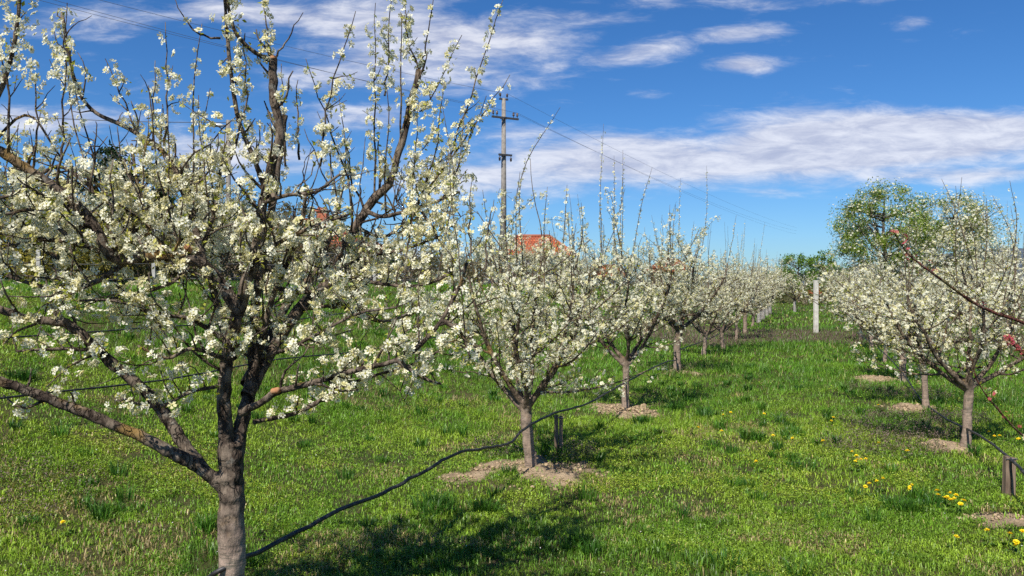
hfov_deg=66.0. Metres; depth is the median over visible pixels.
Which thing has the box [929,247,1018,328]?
plum tree
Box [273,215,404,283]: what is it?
hedge shrub
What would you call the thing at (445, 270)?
hedge shrub
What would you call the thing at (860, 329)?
plum tree
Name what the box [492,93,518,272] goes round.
power pole
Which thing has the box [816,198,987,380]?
plum tree
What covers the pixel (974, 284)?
plum tree
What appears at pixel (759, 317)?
plum tree
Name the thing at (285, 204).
budding tree
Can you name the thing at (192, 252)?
plum tree
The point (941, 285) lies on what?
plum tree
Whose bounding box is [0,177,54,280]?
budding tree
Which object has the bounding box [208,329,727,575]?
irrigation hose
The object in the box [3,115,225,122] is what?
power line
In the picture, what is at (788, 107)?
sky
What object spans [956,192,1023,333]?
plum tree
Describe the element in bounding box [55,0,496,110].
power line
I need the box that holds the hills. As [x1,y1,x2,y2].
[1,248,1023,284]
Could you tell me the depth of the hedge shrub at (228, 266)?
24.58 m
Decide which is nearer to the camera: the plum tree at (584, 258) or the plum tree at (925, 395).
the plum tree at (925, 395)
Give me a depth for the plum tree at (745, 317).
26.08 m
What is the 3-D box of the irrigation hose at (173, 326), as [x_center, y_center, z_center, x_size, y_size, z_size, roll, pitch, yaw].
[-0.672,0.452,19.156,0.018,0.113,34.181,0,0,21]
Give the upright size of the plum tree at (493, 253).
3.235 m
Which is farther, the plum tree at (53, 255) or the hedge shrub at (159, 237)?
the hedge shrub at (159, 237)
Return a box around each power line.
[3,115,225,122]
[40,0,515,112]
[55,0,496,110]
[101,0,499,92]
[512,96,785,224]
[515,113,794,230]
[518,113,766,225]
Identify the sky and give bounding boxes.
[0,0,1023,280]
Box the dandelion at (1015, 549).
[1002,539,1022,556]
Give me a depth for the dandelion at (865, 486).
5.91 m
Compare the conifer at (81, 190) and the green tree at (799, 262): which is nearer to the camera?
the conifer at (81, 190)
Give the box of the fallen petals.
[5,329,1022,570]
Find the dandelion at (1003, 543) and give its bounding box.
[1000,532,1013,546]
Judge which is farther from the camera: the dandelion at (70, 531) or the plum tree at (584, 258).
the plum tree at (584, 258)
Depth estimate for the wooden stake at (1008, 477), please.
5.93 m
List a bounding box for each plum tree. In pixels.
[0,0,510,575]
[0,124,118,284]
[156,178,284,289]
[393,108,667,466]
[464,201,525,286]
[501,221,545,286]
[531,124,720,407]
[534,233,568,277]
[560,240,592,275]
[581,247,602,287]
[601,166,749,370]
[648,231,758,355]
[677,240,781,347]
[699,225,793,332]
[713,223,775,338]
[720,249,788,326]
[728,258,792,322]
[740,259,783,319]
[743,262,790,316]
[748,266,792,313]
[773,269,819,311]
[776,226,1023,407]
[807,236,907,349]
[813,178,1023,446]
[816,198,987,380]
[822,262,867,293]
[824,266,874,315]
[827,263,878,315]
[833,261,895,292]
[837,235,940,362]
[838,258,896,339]
[914,261,967,307]
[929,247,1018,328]
[947,235,1021,317]
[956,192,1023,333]
[964,231,1023,314]
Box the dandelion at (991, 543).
[981,528,997,546]
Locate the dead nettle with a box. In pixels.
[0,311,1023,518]
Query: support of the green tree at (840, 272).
on the ground at (550, 473)
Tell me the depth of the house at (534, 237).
60.93 m
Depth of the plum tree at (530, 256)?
31.44 m
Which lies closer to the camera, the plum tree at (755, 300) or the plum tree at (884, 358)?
the plum tree at (884, 358)
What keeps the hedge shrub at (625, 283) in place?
on the ground at (550, 473)
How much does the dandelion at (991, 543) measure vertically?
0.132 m
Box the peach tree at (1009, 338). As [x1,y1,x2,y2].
[889,230,1023,439]
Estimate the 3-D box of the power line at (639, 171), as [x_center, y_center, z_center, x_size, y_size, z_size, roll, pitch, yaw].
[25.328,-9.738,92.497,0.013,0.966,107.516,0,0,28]
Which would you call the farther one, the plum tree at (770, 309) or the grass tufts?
the plum tree at (770, 309)
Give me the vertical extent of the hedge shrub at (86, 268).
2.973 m
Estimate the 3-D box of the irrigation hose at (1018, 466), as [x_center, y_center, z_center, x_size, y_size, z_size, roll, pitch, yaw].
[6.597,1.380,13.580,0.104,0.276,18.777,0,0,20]
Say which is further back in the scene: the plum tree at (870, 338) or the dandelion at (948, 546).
the plum tree at (870, 338)
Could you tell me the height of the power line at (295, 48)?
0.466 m
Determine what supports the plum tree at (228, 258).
on the ground at (550, 473)
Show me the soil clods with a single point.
(904, 406)
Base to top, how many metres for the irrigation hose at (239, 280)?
0.126 m
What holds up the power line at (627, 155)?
attached to the power pole
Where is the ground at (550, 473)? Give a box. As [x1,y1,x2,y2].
[0,285,1023,575]
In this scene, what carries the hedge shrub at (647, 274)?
on the ground at (550, 473)
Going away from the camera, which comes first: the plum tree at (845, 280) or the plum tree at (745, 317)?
the plum tree at (745, 317)
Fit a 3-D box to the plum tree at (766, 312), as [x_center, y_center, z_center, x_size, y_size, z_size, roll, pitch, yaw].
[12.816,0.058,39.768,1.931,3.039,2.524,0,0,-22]
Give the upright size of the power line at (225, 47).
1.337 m
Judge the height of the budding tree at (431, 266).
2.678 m
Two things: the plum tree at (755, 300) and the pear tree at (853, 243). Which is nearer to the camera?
the plum tree at (755, 300)
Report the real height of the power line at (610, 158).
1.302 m
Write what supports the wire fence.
on the ground at (550, 473)
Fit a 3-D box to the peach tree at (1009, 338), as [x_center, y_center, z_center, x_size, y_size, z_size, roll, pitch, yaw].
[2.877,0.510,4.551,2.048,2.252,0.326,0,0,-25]
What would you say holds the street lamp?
on the ground at (550, 473)
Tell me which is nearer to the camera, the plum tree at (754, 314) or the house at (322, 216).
the plum tree at (754, 314)
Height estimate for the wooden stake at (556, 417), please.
0.480 m
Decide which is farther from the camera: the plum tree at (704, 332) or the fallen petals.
the plum tree at (704, 332)
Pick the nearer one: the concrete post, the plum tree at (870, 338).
the plum tree at (870, 338)
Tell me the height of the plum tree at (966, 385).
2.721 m
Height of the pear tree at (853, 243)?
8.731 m
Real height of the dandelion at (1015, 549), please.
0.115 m
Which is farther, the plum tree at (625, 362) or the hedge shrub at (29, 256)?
the hedge shrub at (29, 256)
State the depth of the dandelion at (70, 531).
4.83 m
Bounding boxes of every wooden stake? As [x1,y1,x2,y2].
[554,415,563,453]
[1002,456,1017,496]
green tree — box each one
[766,266,801,302]
[774,252,826,301]
[802,250,840,295]
[825,263,855,295]
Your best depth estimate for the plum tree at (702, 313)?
14.01 m
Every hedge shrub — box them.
[0,189,107,282]
[0,207,140,283]
[28,207,196,281]
[89,198,239,282]
[157,215,281,281]
[222,204,341,281]
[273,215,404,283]
[318,235,435,283]
[380,245,507,284]
[434,249,559,284]
[511,245,650,286]
[578,256,706,289]
[641,259,776,295]
[773,283,838,305]
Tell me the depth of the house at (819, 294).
83.51 m
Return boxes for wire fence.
[1,229,450,283]
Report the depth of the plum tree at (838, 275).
44.15 m
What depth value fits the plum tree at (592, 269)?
41.35 m
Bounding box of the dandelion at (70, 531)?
[56,520,73,537]
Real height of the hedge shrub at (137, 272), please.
2.743 m
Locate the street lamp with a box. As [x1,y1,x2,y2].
[212,120,230,281]
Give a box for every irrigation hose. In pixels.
[0,308,649,398]
[3,298,598,337]
[9,274,557,282]
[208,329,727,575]
[856,332,1023,473]
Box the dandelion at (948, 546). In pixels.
[945,535,960,549]
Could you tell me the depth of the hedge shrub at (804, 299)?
61.74 m
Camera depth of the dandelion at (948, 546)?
4.79 m
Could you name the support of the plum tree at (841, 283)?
on the ground at (550, 473)
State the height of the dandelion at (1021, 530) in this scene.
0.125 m
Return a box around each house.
[224,207,393,281]
[494,234,575,283]
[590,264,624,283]
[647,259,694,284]
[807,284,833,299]
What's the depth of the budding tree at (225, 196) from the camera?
43.97 m
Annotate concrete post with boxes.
[813,280,818,332]
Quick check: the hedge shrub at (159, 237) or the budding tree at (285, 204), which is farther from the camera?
the budding tree at (285, 204)
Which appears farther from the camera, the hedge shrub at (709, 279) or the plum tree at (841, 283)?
the hedge shrub at (709, 279)
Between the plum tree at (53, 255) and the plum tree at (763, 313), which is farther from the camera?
the plum tree at (763, 313)
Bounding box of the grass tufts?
[2,280,1023,575]
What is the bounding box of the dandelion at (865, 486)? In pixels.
[861,485,871,498]
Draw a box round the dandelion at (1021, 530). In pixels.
[1011,529,1023,547]
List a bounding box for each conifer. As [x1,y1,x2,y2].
[1,178,84,282]
[30,139,176,282]
[88,167,224,280]
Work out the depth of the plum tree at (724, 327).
19.46 m
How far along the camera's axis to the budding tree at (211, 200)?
35.64 m
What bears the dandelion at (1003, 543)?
on the ground at (550, 473)
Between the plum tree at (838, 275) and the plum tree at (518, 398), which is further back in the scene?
the plum tree at (838, 275)
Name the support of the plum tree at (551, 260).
on the ground at (550, 473)
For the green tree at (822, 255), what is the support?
on the ground at (550, 473)
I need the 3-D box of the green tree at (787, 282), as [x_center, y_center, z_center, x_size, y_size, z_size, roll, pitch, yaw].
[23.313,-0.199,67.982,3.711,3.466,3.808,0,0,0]
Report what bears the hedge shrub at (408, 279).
on the ground at (550, 473)
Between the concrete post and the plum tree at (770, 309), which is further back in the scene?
the plum tree at (770, 309)
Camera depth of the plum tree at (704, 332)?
17.85 m
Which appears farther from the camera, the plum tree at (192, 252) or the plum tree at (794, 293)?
the plum tree at (794, 293)
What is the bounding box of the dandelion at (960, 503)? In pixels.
[955,502,967,513]
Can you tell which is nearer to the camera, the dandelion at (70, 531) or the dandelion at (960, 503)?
the dandelion at (70, 531)
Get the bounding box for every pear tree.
[825,176,946,294]
[900,187,1023,282]
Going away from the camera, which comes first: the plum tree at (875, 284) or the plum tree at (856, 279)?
the plum tree at (875, 284)
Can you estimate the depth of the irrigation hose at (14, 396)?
7.74 m
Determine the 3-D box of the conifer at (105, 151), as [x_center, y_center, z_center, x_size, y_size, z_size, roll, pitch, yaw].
[-15.230,-2.622,30.106,5.163,6.100,5.619,0,0,0]
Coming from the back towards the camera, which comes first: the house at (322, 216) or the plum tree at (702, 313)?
the house at (322, 216)
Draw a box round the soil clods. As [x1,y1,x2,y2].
[439,370,1023,538]
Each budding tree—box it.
[0,162,32,267]
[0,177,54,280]
[172,188,243,249]
[208,189,238,215]
[225,189,305,280]
[406,249,445,280]
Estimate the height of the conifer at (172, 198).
5.350 m
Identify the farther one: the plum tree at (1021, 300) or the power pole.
the power pole
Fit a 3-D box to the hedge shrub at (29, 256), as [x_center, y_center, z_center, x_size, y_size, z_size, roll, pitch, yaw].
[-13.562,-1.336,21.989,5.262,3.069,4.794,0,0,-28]
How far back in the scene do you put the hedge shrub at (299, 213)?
26.67 m

